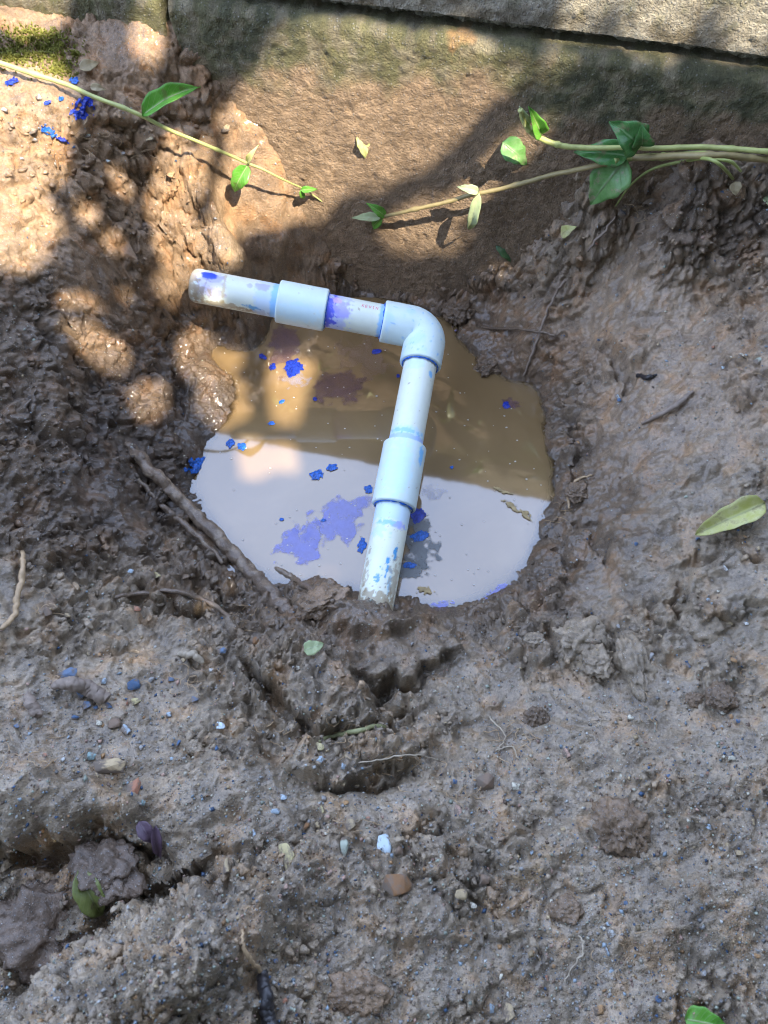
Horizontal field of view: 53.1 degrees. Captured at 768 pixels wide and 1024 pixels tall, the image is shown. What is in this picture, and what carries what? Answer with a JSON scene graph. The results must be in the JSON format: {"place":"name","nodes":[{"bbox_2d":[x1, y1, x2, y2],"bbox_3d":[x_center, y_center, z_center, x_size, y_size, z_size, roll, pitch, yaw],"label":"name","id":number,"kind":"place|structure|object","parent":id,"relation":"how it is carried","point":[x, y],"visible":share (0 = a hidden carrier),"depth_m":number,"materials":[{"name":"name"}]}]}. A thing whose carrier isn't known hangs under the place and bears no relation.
{"place":"outdoors","nodes":[
{"label":"outdoors","id":0,"kind":"place"},
{"bbox_2d":[0,5,767,1023],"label":"ground","id":1,"kind":"structure","parent":0,"point":[138,61],"depth_m":0.40,"materials":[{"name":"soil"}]},
{"bbox_2d":[5,76,19,85],"bbox_3d":[-0.210,-0.244,0.435,0.007,0.003,0.012,0,58,0],"label":"primer stain","id":2,"kind":"object","parent":1,"relation":"on","point":[10,81],"visible":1,"depth_m":0.43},
{"bbox_2d":[0,550,25,630],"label":"root","id":3,"kind":"object","parent":1,"relation":"on","point":[17,596],"visible":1,"depth_m":0.38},
{"bbox_2d":[23,691,43,717],"bbox_3d":[-0.162,0.088,0.354,0.011,0.008,0.012,0,58,0],"label":"root piece","id":4,"kind":"object","parent":1,"relation":"on","point":[32,706],"visible":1,"depth_m":0.35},
{"bbox_2d":[0,879,87,986],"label":"mud clod","id":5,"kind":"object","parent":1,"relation":"on","point":[32,915],"visible":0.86,"depth_m":0.33,"materials":[{"name":"soil"}]},
{"bbox_2d":[0,19,89,79],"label":"moss","id":6,"kind":"object","parent":1,"relation":"on","point":[50,48],"visible":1,"depth_m":0.45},
{"bbox_2d":[43,607,51,615],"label":"pebble","id":7,"kind":"object","parent":1,"relation":"on","point":[47,611],"visible":1,"depth_m":0.38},
{"bbox_2d":[41,124,56,138],"bbox_3d":[-0.191,-0.216,0.436,0.009,0.007,0.006,0,58,0],"label":"primer stain","id":8,"kind":"object","parent":1,"relation":"on","point":[44,129],"visible":1,"depth_m":0.44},
{"bbox_2d":[56,667,76,677],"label":"pebble","id":9,"kind":"object","parent":1,"relation":"on","point":[70,671],"visible":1,"depth_m":0.37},
{"bbox_2d":[50,676,111,703],"bbox_3d":[-0.143,0.084,0.362,0.027,0.015,0.010,0,58,0],"label":"root piece","id":10,"kind":"object","parent":1,"relation":"on","point":[91,689],"visible":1,"depth_m":0.36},
{"bbox_2d":[69,96,94,119],"bbox_3d":[-0.191,-0.259,0.492,0.016,0.064,0.114,-16,60,-10],"label":"primer stain","id":11,"kind":"object","parent":1,"relation":"on","point":[81,113],"visible":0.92,"depth_m":0.44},
{"bbox_2d":[82,701,90,709],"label":"pebble","id":12,"kind":"object","parent":1,"relation":"on","point":[86,705],"visible":1,"depth_m":0.36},
{"bbox_2d":[72,871,104,917],"bbox_3d":[-0.126,0.165,0.334,0.011,0.023,0.020,-28,62,-16],"label":"fallen leaf","id":13,"kind":"object","parent":1,"relation":"on","point":[86,901],"visible":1,"depth_m":0.33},
{"bbox_2d":[79,59,98,70],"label":"dry leaf","id":14,"kind":"object","parent":1,"relation":"on","point":[87,65],"visible":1,"depth_m":0.45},
{"bbox_2d":[86,751,95,760],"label":"pebble","id":15,"kind":"object","parent":1,"relation":"on","point":[90,755],"visible":1,"depth_m":0.35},
{"bbox_2d":[90,83,105,91],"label":"dry leaf","id":16,"kind":"object","parent":1,"relation":"on","point":[96,87],"visible":1,"depth_m":0.45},
{"bbox_2d":[67,838,148,906],"bbox_3d":[-0.121,0.157,0.335,0.031,0.018,0.032,-20,61,-12],"label":"mud clod","id":17,"kind":"object","parent":1,"relation":"on","point":[110,864],"visible":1,"depth_m":0.33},
{"bbox_2d":[93,758,125,773],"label":"pebble","id":18,"kind":"object","parent":1,"relation":"on","point":[114,765],"visible":1,"depth_m":0.35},
{"bbox_2d":[108,717,121,727],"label":"pebble","id":19,"kind":"object","parent":1,"relation":"on","point":[115,722],"visible":1,"depth_m":0.36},
{"bbox_2d":[121,724,131,734],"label":"pebble","id":20,"kind":"object","parent":1,"relation":"on","point":[125,729],"visible":1,"depth_m":0.36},
{"bbox_2d":[127,778,140,794],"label":"pebble","id":21,"kind":"object","parent":1,"relation":"on","point":[134,785],"visible":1,"depth_m":0.34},
{"bbox_2d":[127,678,141,689],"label":"pebble","id":22,"kind":"object","parent":1,"relation":"on","point":[134,684],"visible":1,"depth_m":0.37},
{"bbox_2d":[131,698,140,705],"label":"pebble","id":23,"kind":"object","parent":1,"relation":"on","point":[134,701],"visible":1,"depth_m":0.37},
{"bbox_2d":[136,821,153,842],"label":"purple leaf","id":24,"kind":"object","parent":1,"relation":"on","point":[144,830],"visible":1,"depth_m":0.33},
{"bbox_2d":[151,825,161,859],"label":"purple leaf","id":25,"kind":"object","parent":1,"relation":"on","point":[156,840],"visible":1,"depth_m":0.34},
{"bbox_2d":[0,60,321,201],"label":"vine stem","id":26,"kind":"object","parent":1,"relation":"on","point":[157,99],"visible":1,"depth_m":0.44,"materials":[{"name":"green plant"}]},
{"bbox_2d":[115,588,240,623],"bbox_3d":[-0.108,0.049,0.417,0.068,0.024,0.017,8,59,5],"label":"root","id":27,"kind":"object","parent":1,"relation":"on","point":[193,596],"visible":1,"depth_m":0.42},
{"bbox_2d":[137,478,223,564],"bbox_3d":[-0.124,0.005,0.468,0.073,0.024,0.005,36,65,20],"label":"thick root","id":28,"kind":"object","parent":1,"relation":"on","point":[183,523],"visible":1,"depth_m":0.47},
{"bbox_2d":[177,650,203,663],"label":"root","id":29,"kind":"object","parent":1,"relation":"on","point":[194,655],"visible":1,"depth_m":0.39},
{"bbox_2d":[182,739,203,755],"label":"mud clod","id":30,"kind":"object","parent":1,"relation":"on","point":[192,746],"visible":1,"depth_m":0.36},
{"bbox_2d":[124,441,291,613],"bbox_3d":[-0.106,0.010,0.465,0.156,0.038,0.015,40,66,22],"label":"thick root","id":31,"kind":"object","parent":1,"relation":"on","point":[233,553],"visible":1,"depth_m":0.47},
{"bbox_2d":[216,722,225,728],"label":"pebble","id":32,"kind":"object","parent":1,"relation":"on","point":[221,725],"visible":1,"depth_m":0.37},
{"bbox_2d":[217,647,225,654],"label":"pebble","id":33,"kind":"object","parent":1,"relation":"on","point":[221,651],"visible":1,"depth_m":0.40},
{"bbox_2d":[221,124,229,131],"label":"pebble","id":34,"kind":"object","parent":1,"relation":"on","point":[226,127],"visible":1,"depth_m":0.49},
{"bbox_2d":[223,858,229,873],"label":"pebble","id":35,"kind":"object","parent":1,"relation":"on","point":[226,868],"visible":1,"depth_m":0.32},
{"bbox_2d":[240,929,261,972],"bbox_3d":[-0.050,0.167,0.290,0.008,0.018,0.015,0,58,0],"label":"root","id":36,"kind":"object","parent":1,"relation":"on","point":[248,956],"visible":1,"depth_m":0.28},
{"bbox_2d":[250,636,258,644],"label":"pebble","id":37,"kind":"object","parent":1,"relation":"on","point":[254,640],"visible":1,"depth_m":0.40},
{"bbox_2d":[256,969,278,1023],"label":"stick","id":38,"kind":"object","parent":1,"relation":"on","point":[267,1014],"visible":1,"depth_m":0.28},
{"bbox_2d":[278,843,294,870],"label":"pebble","id":39,"kind":"object","parent":1,"relation":"on","point":[286,850],"visible":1,"depth_m":0.33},
{"bbox_2d":[304,640,323,655],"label":"round leaf","id":40,"kind":"object","parent":1,"relation":"on","point":[312,647],"visible":1,"depth_m":0.39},
{"bbox_2d":[188,269,444,610],"bbox_3d":[-0.043,-0.037,0.466,0.165,0.089,0.232,0,58,0],"label":"plastic pipe","id":41,"kind":"object","parent":1,"relation":"on","point":[416,333],"visible":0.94,"depth_m":0.48,"materials":[{"name":"plastic"}]},
{"bbox_2d":[315,742,324,750],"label":"pebble","id":42,"kind":"object","parent":1,"relation":"on","point":[319,746],"visible":1,"depth_m":0.36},
{"bbox_2d":[294,582,350,620],"bbox_3d":[-0.035,0.050,0.427,0.036,0.015,0.020,-19,45,9],"label":"mud clod","id":43,"kind":"object","parent":1,"relation":"on","point":[315,603],"visible":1,"depth_m":0.42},
{"bbox_2d":[340,837,348,857],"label":"pebble","id":44,"kind":"object","parent":1,"relation":"on","point":[344,845],"visible":1,"depth_m":0.34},
{"bbox_2d":[345,818,355,830],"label":"pebble","id":45,"kind":"object","parent":1,"relation":"on","point":[350,824],"visible":1,"depth_m":0.34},
{"bbox_2d":[318,724,385,742],"bbox_3d":[-0.016,0.107,0.375,0.034,0.017,0.007,-13,59,-8],"label":"grass blade","id":46,"kind":"object","parent":1,"relation":"on","point":[353,731],"visible":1,"depth_m":0.37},
{"bbox_2d":[327,969,394,1017],"bbox_3d":[-0.009,0.190,0.302,0.027,0.011,0.018,-2,66,2],"label":"mud clod","id":47,"kind":"object","parent":1,"relation":"on","point":[364,993],"visible":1,"depth_m":0.30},
{"bbox_2d":[193,298,552,603],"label":"water","id":48,"kind":"structure","parent":1,"relation":"on","point":[255,505],"depth_m":0.51,"materials":[{"name":"liquid"}]},
{"bbox_2d":[183,456,205,473],"bbox_3d":[-0.122,-0.031,0.505,0.021,0.016,0.009,-38,66,-21],"label":"primer stain","id":49,"kind":"object","parent":48,"relation":"on","point":[196,464],"visible":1,"depth_m":0.50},
{"bbox_2d":[226,439,234,447],"bbox_3d":[-0.103,-0.046,0.517,0.006,0.001,0.008,0,58,0],"label":"primer drop","id":50,"kind":"object","parent":48,"relation":"on","point":[230,442],"visible":1,"depth_m":0.52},
{"bbox_2d":[237,443,245,450],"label":"primer drop","id":51,"kind":"object","parent":48,"relation":"on","point":[242,446],"visible":1,"depth_m":0.52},
{"bbox_2d":[269,327,298,362],"bbox_3d":[-0.074,-0.117,0.560,0.028,0.001,0.058,0,58,0],"label":"primer film","id":52,"kind":"object","parent":48,"relation":"on","point":[286,352],"visible":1,"depth_m":0.56,"materials":[{"name":"purple"}]},
{"bbox_2d":[283,358,303,377],"bbox_3d":[-0.065,-0.104,0.552,0.014,0.001,0.016,-24,61,-14],"label":"primer drop","id":53,"kind":"object","parent":48,"relation":"on","point":[294,367],"visible":1,"depth_m":0.55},
{"bbox_2d":[274,520,320,563],"bbox_3d":[-0.054,0.019,0.477,0.036,0.001,0.037,-11,59,-6],"label":"primer film","id":54,"kind":"object","parent":48,"relation":"on","point":[302,549],"visible":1,"depth_m":0.48,"materials":[{"name":"purple"}]},
{"bbox_2d":[274,566,335,602],"bbox_3d":[-0.049,0.040,0.447,0.061,0.038,0.008,38,66,21],"label":"twig","id":55,"kind":"object","parent":48,"relation":"on","point":[290,575],"visible":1,"depth_m":0.46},
{"bbox_2d":[309,469,322,479],"bbox_3d":[-0.044,-0.025,0.503,0.010,0.001,0.009,0,58,0],"label":"primer drop","id":56,"kind":"object","parent":48,"relation":"on","point":[317,474],"visible":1,"depth_m":0.50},
{"bbox_2d":[296,496,367,542],"bbox_3d":[-0.025,0.006,0.485,0.066,0.001,0.041,0,58,0],"label":"primer film","id":57,"kind":"object","parent":48,"relation":"on","point":[343,513],"visible":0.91,"depth_m":0.49,"materials":[{"name":"purple"}]},
{"bbox_2d":[326,464,337,470],"bbox_3d":[-0.034,-0.029,0.506,0.008,0.001,0.006,0,58,0],"label":"primer drop","id":58,"kind":"object","parent":48,"relation":"on","point":[330,467],"visible":1,"depth_m":0.51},
{"bbox_2d":[315,373,365,400],"bbox_3d":[-0.031,-0.088,0.543,0.046,0.001,0.040,0,58,0],"label":"primer film","id":59,"kind":"object","parent":48,"relation":"on","point":[340,391],"visible":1,"depth_m":0.54,"materials":[{"name":"purple"}]},
{"bbox_2d":[357,537,366,553],"bbox_3d":[-0.014,0.021,0.476,0.006,0.001,0.012,0,58,0],"label":"primer drop","id":60,"kind":"object","parent":48,"relation":"on","point":[361,544],"visible":1,"depth_m":0.48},
{"bbox_2d":[364,485,372,493],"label":"primer drop","id":61,"kind":"object","parent":48,"relation":"on","point":[368,488],"visible":1,"depth_m":0.50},
{"bbox_2d":[220,339,540,585],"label":"floating specks","id":62,"kind":"object","parent":48,"relation":"on","point":[381,440],"visible":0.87,"depth_m":0.51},
{"bbox_2d":[399,560,427,577],"bbox_3d":[0.014,0.036,0.467,0.027,0.001,0.016,-23,61,-14],"label":"primer film","id":63,"kind":"object","parent":48,"relation":"on","point":[416,571],"visible":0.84,"depth_m":0.47,"materials":[{"name":"grey"}]},
{"bbox_2d":[403,562,416,567],"bbox_3d":[0.015,0.033,0.468,0.009,0.001,0.005,0,58,0],"label":"primer drop","id":64,"kind":"object","parent":63,"relation":"on","point":[408,565],"visible":1,"depth_m":0.47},
{"bbox_2d":[410,508,425,523],"bbox_3d":[0.021,0.002,0.487,0.011,0.001,0.010,-34,64,-19],"label":"primer drop","id":65,"kind":"object","parent":48,"relation":"on","point":[417,515],"visible":0.9,"depth_m":0.49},
{"bbox_2d":[403,517,441,569],"bbox_3d":[0.023,0.018,0.478,0.027,0.001,0.051,0,58,0],"label":"primer film","id":66,"kind":"object","parent":48,"relation":"on","point":[419,550],"visible":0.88,"depth_m":0.48,"materials":[{"name":"grey"}]},
{"bbox_2d":[409,530,428,541],"bbox_3d":[0.022,0.015,0.479,0.013,0.001,0.009,0,58,0],"label":"primer drop","id":67,"kind":"object","parent":66,"relation":"on","point":[421,535],"visible":1,"depth_m":0.48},
{"bbox_2d":[416,586,434,593],"bbox_3d":[0.026,0.047,0.459,0.013,0.001,0.006,0,58,0],"label":"debris fleck","id":68,"kind":"object","parent":48,"relation":"on","point":[425,589],"visible":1,"depth_m":0.46},
{"bbox_2d":[431,600,454,606],"bbox_3d":[0.034,0.055,0.455,0.017,0.001,0.006,0,58,0],"label":"primer film","id":69,"kind":"object","parent":48,"relation":"on","point":[444,604],"visible":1,"depth_m":0.46,"materials":[{"name":"purple"}]},
{"bbox_2d":[484,583,507,598],"bbox_3d":[0.065,0.049,0.459,0.028,0.001,0.007,-26,62,-15],"label":"primer film","id":70,"kind":"object","parent":48,"relation":"on","point":[502,586],"visible":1,"depth_m":0.46,"materials":[{"name":"purple"}]},
{"bbox_2d":[501,500,519,512],"bbox_3d":[0.081,-0.004,0.491,0.012,0.001,0.010,0,58,0],"label":"debris fleck","id":71,"kind":"object","parent":48,"relation":"on","point":[511,505],"visible":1,"depth_m":0.49},
{"bbox_2d":[520,509,532,521],"bbox_3d":[0.090,0.002,0.487,0.008,0.001,0.009,0,58,0],"label":"debris fleck","id":72,"kind":"object","parent":48,"relation":"on","point":[525,513],"visible":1,"depth_m":0.49},
{"bbox_2d":[0,115,766,983],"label":"hair roots","id":73,"kind":"object","parent":1,"relation":"on","point":[358,717],"visible":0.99,"depth_m":0.37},
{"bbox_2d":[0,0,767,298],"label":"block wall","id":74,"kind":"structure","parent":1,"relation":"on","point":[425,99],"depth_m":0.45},
{"bbox_2d":[356,137,369,157],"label":"yellow leaf","id":75,"kind":"object","parent":74,"relation":"attached to","point":[362,147],"visible":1,"depth_m":0.49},
{"bbox_2d":[500,136,526,164],"bbox_3d":[0.079,-0.217,0.465,0.018,0.018,0.011,0,58,0],"label":"fresh green leaf","id":76,"kind":"object","parent":74,"relation":"attached to","point":[513,150],"visible":1,"depth_m":0.46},
{"bbox_2d":[352,139,767,229],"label":"vine stem","id":77,"kind":"object","parent":74,"relation":"attached to","point":[611,175],"visible":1,"depth_m":0.45,"materials":[{"name":"green plant"}]},
{"bbox_2d":[615,156,741,206],"bbox_3d":[0.177,-0.185,0.441,0.074,0.060,0.036,10,59,6],"label":"vine stem","id":78,"kind":"object","parent":77,"relation":"attached to","point":[722,166],"depth_m":0.42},
{"bbox_2d":[518,106,767,157],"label":"vine stem","id":79,"kind":"object","parent":74,"relation":"attached to","point":[633,137],"visible":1,"depth_m":0.42,"materials":[{"name":"green plant"}]},
{"bbox_2d":[0,114,767,1023],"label":"soil crumbs","id":80,"kind":"object","parent":1,"relation":"on","point":[70,1012],"visible":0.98,"depth_m":0.36,"materials":[{"name":"soil"}]},
{"bbox_2d":[377,833,391,852],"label":"pebble","id":81,"kind":"object","parent":1,"relation":"on","point":[383,842],"visible":1,"depth_m":0.34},
{"bbox_2d":[382,874,412,896],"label":"pebble","id":82,"kind":"object","parent":1,"relation":"on","point":[394,885],"visible":1,"depth_m":0.32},
{"bbox_2d":[394,845,402,855],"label":"pebble","id":83,"kind":"object","parent":1,"relation":"on","point":[398,851],"visible":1,"depth_m":0.34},
{"bbox_2d":[358,754,439,762],"bbox_3d":[0.008,0.117,0.363,0.039,0.016,0.005,0,58,0],"label":"root","id":84,"kind":"object","parent":1,"relation":"on","point":[399,756],"visible":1,"depth_m":0.36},
{"bbox_2d":[454,804,461,814],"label":"pebble","id":85,"kind":"object","parent":1,"relation":"on","point":[457,810],"visible":1,"depth_m":0.35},
{"bbox_2d":[441,295,475,326],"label":"mud clod","id":86,"kind":"object","parent":1,"relation":"on","point":[461,313],"visible":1,"depth_m":0.57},
{"bbox_2d":[455,888,467,900],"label":"pebble","id":87,"kind":"object","parent":1,"relation":"on","point":[461,894],"visible":1,"depth_m":0.32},
{"bbox_2d":[479,873,489,885],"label":"pebble","id":88,"kind":"object","parent":1,"relation":"on","point":[484,879],"visible":1,"depth_m":0.33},
{"bbox_2d":[476,773,493,790],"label":"pebble","id":89,"kind":"object","parent":1,"relation":"on","point":[485,781],"visible":1,"depth_m":0.36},
{"bbox_2d":[473,357,501,376],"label":"mud clod","id":90,"kind":"object","parent":1,"relation":"on","point":[485,367],"visible":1,"depth_m":0.55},
{"bbox_2d":[488,1002,494,1014],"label":"pebble","id":91,"kind":"object","parent":1,"relation":"on","point":[491,1006],"visible":1,"depth_m":0.31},
{"bbox_2d":[496,245,510,261],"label":"green leaf","id":92,"kind":"object","parent":1,"relation":"on","point":[502,252],"visible":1,"depth_m":0.53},
{"bbox_2d":[489,716,519,758],"bbox_3d":[0.059,0.111,0.377,0.011,0.017,0.025,0,58,0],"label":"root","id":93,"kind":"object","parent":1,"relation":"on","point":[499,749],"visible":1,"depth_m":0.37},
{"bbox_2d":[458,324,556,335],"bbox_3d":[0.086,-0.131,0.548,0.078,0.035,0.006,33,64,18],"label":"twig","id":94,"kind":"object","parent":1,"relation":"on","point":[513,328],"visible":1,"depth_m":0.54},
{"bbox_2d":[503,1002,514,1022],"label":"pebble","id":95,"kind":"object","parent":1,"relation":"on","point":[508,1013],"visible":1,"depth_m":0.31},
{"bbox_2d":[510,782,519,791],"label":"pebble","id":96,"kind":"object","parent":1,"relation":"on","point":[514,786],"visible":1,"depth_m":0.35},
{"bbox_2d":[523,632,545,648],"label":"mud clod","id":97,"kind":"object","parent":1,"relation":"on","point":[532,639],"visible":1,"depth_m":0.41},
{"bbox_2d":[521,706,549,726],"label":"mud clod","id":98,"kind":"object","parent":1,"relation":"on","point":[534,716],"visible":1,"depth_m":0.38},
{"bbox_2d":[523,280,565,375],"bbox_3d":[0.108,-0.126,0.528,0.005,0.059,0.040,29,63,17],"label":"twig","id":99,"kind":"object","parent":1,"relation":"on","point":[540,329],"visible":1,"depth_m":0.53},
{"bbox_2d":[547,893,584,925],"bbox_3d":[0.078,0.170,0.328,0.015,0.010,0.014,35,65,19],"label":"mud clod","id":100,"kind":"object","parent":1,"relation":"on","point":[566,908],"visible":1,"depth_m":0.33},
{"bbox_2d":[562,748,570,757],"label":"pebble","id":101,"kind":"object","parent":1,"relation":"on","point":[566,753],"visible":1,"depth_m":0.37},
{"bbox_2d":[561,225,576,237],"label":"yellow leaf","id":102,"kind":"object","parent":1,"relation":"on","point":[566,230],"visible":1,"depth_m":0.49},
{"bbox_2d":[564,935,584,982],"bbox_3d":[0.079,0.184,0.317,0.010,0.006,0.017,0,58,0],"label":"root","id":103,"kind":"object","parent":1,"relation":"on","point":[578,957],"visible":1,"depth_m":0.32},
{"bbox_2d":[565,480,588,504],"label":"mud clod","id":104,"kind":"object","parent":1,"relation":"on","point":[575,493],"visible":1,"depth_m":0.47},
{"bbox_2d":[566,474,591,509],"bbox_3d":[0.119,-0.014,0.477,0.009,0.011,0.025,33,64,18],"label":"root","id":105,"kind":"object","parent":1,"relation":"on","point":[575,481],"visible":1,"depth_m":0.48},
{"bbox_2d":[554,615,608,661],"bbox_3d":[0.107,0.068,0.408,0.034,0.018,0.026,-5,67,-20],"label":"mud clod","id":106,"kind":"object","parent":1,"relation":"on","point":[574,642],"visible":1,"depth_m":0.40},
{"bbox_2d":[580,643,612,678],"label":"mud clod","id":107,"kind":"object","parent":1,"relation":"on","point":[598,664],"visible":1,"depth_m":0.39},
{"bbox_2d":[593,1005,604,1015],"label":"pebble","id":108,"kind":"object","parent":1,"relation":"on","point":[599,1010],"visible":1,"depth_m":0.31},
{"bbox_2d":[587,216,615,251],"bbox_3d":[0.138,-0.176,0.485,0.015,0.021,0.010,0,58,0],"label":"twig","id":109,"kind":"object","parent":1,"relation":"on","point":[599,236],"visible":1,"depth_m":0.48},
{"bbox_2d":[607,929,615,938],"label":"pebble","id":110,"kind":"object","parent":1,"relation":"on","point":[610,933],"visible":1,"depth_m":0.32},
{"bbox_2d":[591,794,650,857],"bbox_3d":[0.106,0.142,0.344,0.025,0.021,0.030,-19,54,-7],"label":"mud clod","id":111,"kind":"object","parent":1,"relation":"on","point":[621,827],"visible":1,"depth_m":0.34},
{"bbox_2d":[612,633,657,702],"bbox_3d":[0.130,0.082,0.393,0.021,0.020,0.045,-9,60,-4],"label":"mud clod","id":112,"kind":"object","parent":1,"relation":"on","point":[634,665],"visible":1,"depth_m":0.39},
{"bbox_2d":[636,373,656,379],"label":"twig","id":113,"kind":"object","parent":1,"relation":"on","point":[645,377],"visible":1,"depth_m":0.47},
{"bbox_2d":[641,390,693,424],"bbox_3d":[0.169,-0.060,0.455,0.027,0.022,0.007,-14,60,-8],"label":"stick","id":114,"kind":"object","parent":1,"relation":"on","point":[675,405],"visible":1,"depth_m":0.45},
{"bbox_2d":[685,692,704,708],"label":"mud clod","id":115,"kind":"object","parent":1,"relation":"on","point":[693,699],"visible":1,"depth_m":0.38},
{"bbox_2d":[685,1005,724,1023],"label":"fallen leaf","id":116,"kind":"object","parent":1,"relation":"on","point":[703,1015],"visible":1,"depth_m":0.30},
{"bbox_2d":[679,610,734,643],"bbox_3d":[0.170,0.059,0.401,0.032,0.019,0.030,14,66,-4],"label":"mud clod","id":117,"kind":"object","parent":1,"relation":"on","point":[714,629],"visible":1,"depth_m":0.39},
{"bbox_2d":[704,680,738,712],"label":"mud clod","id":118,"kind":"object","parent":1,"relation":"on","point":[720,696],"visible":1,"depth_m":0.37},
{"bbox_2d":[695,495,765,535],"bbox_3d":[0.186,0.004,0.409,0.033,0.025,0.015,0,58,0],"label":"fallen leaf","id":119,"kind":"object","parent":1,"relation":"on","point":[741,511],"visible":1,"depth_m":0.41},
{"bbox_2d":[729,182,741,195],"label":"dry leaf","id":120,"kind":"object","parent":1,"relation":"on","point":[735,187],"visible":1,"depth_m":0.43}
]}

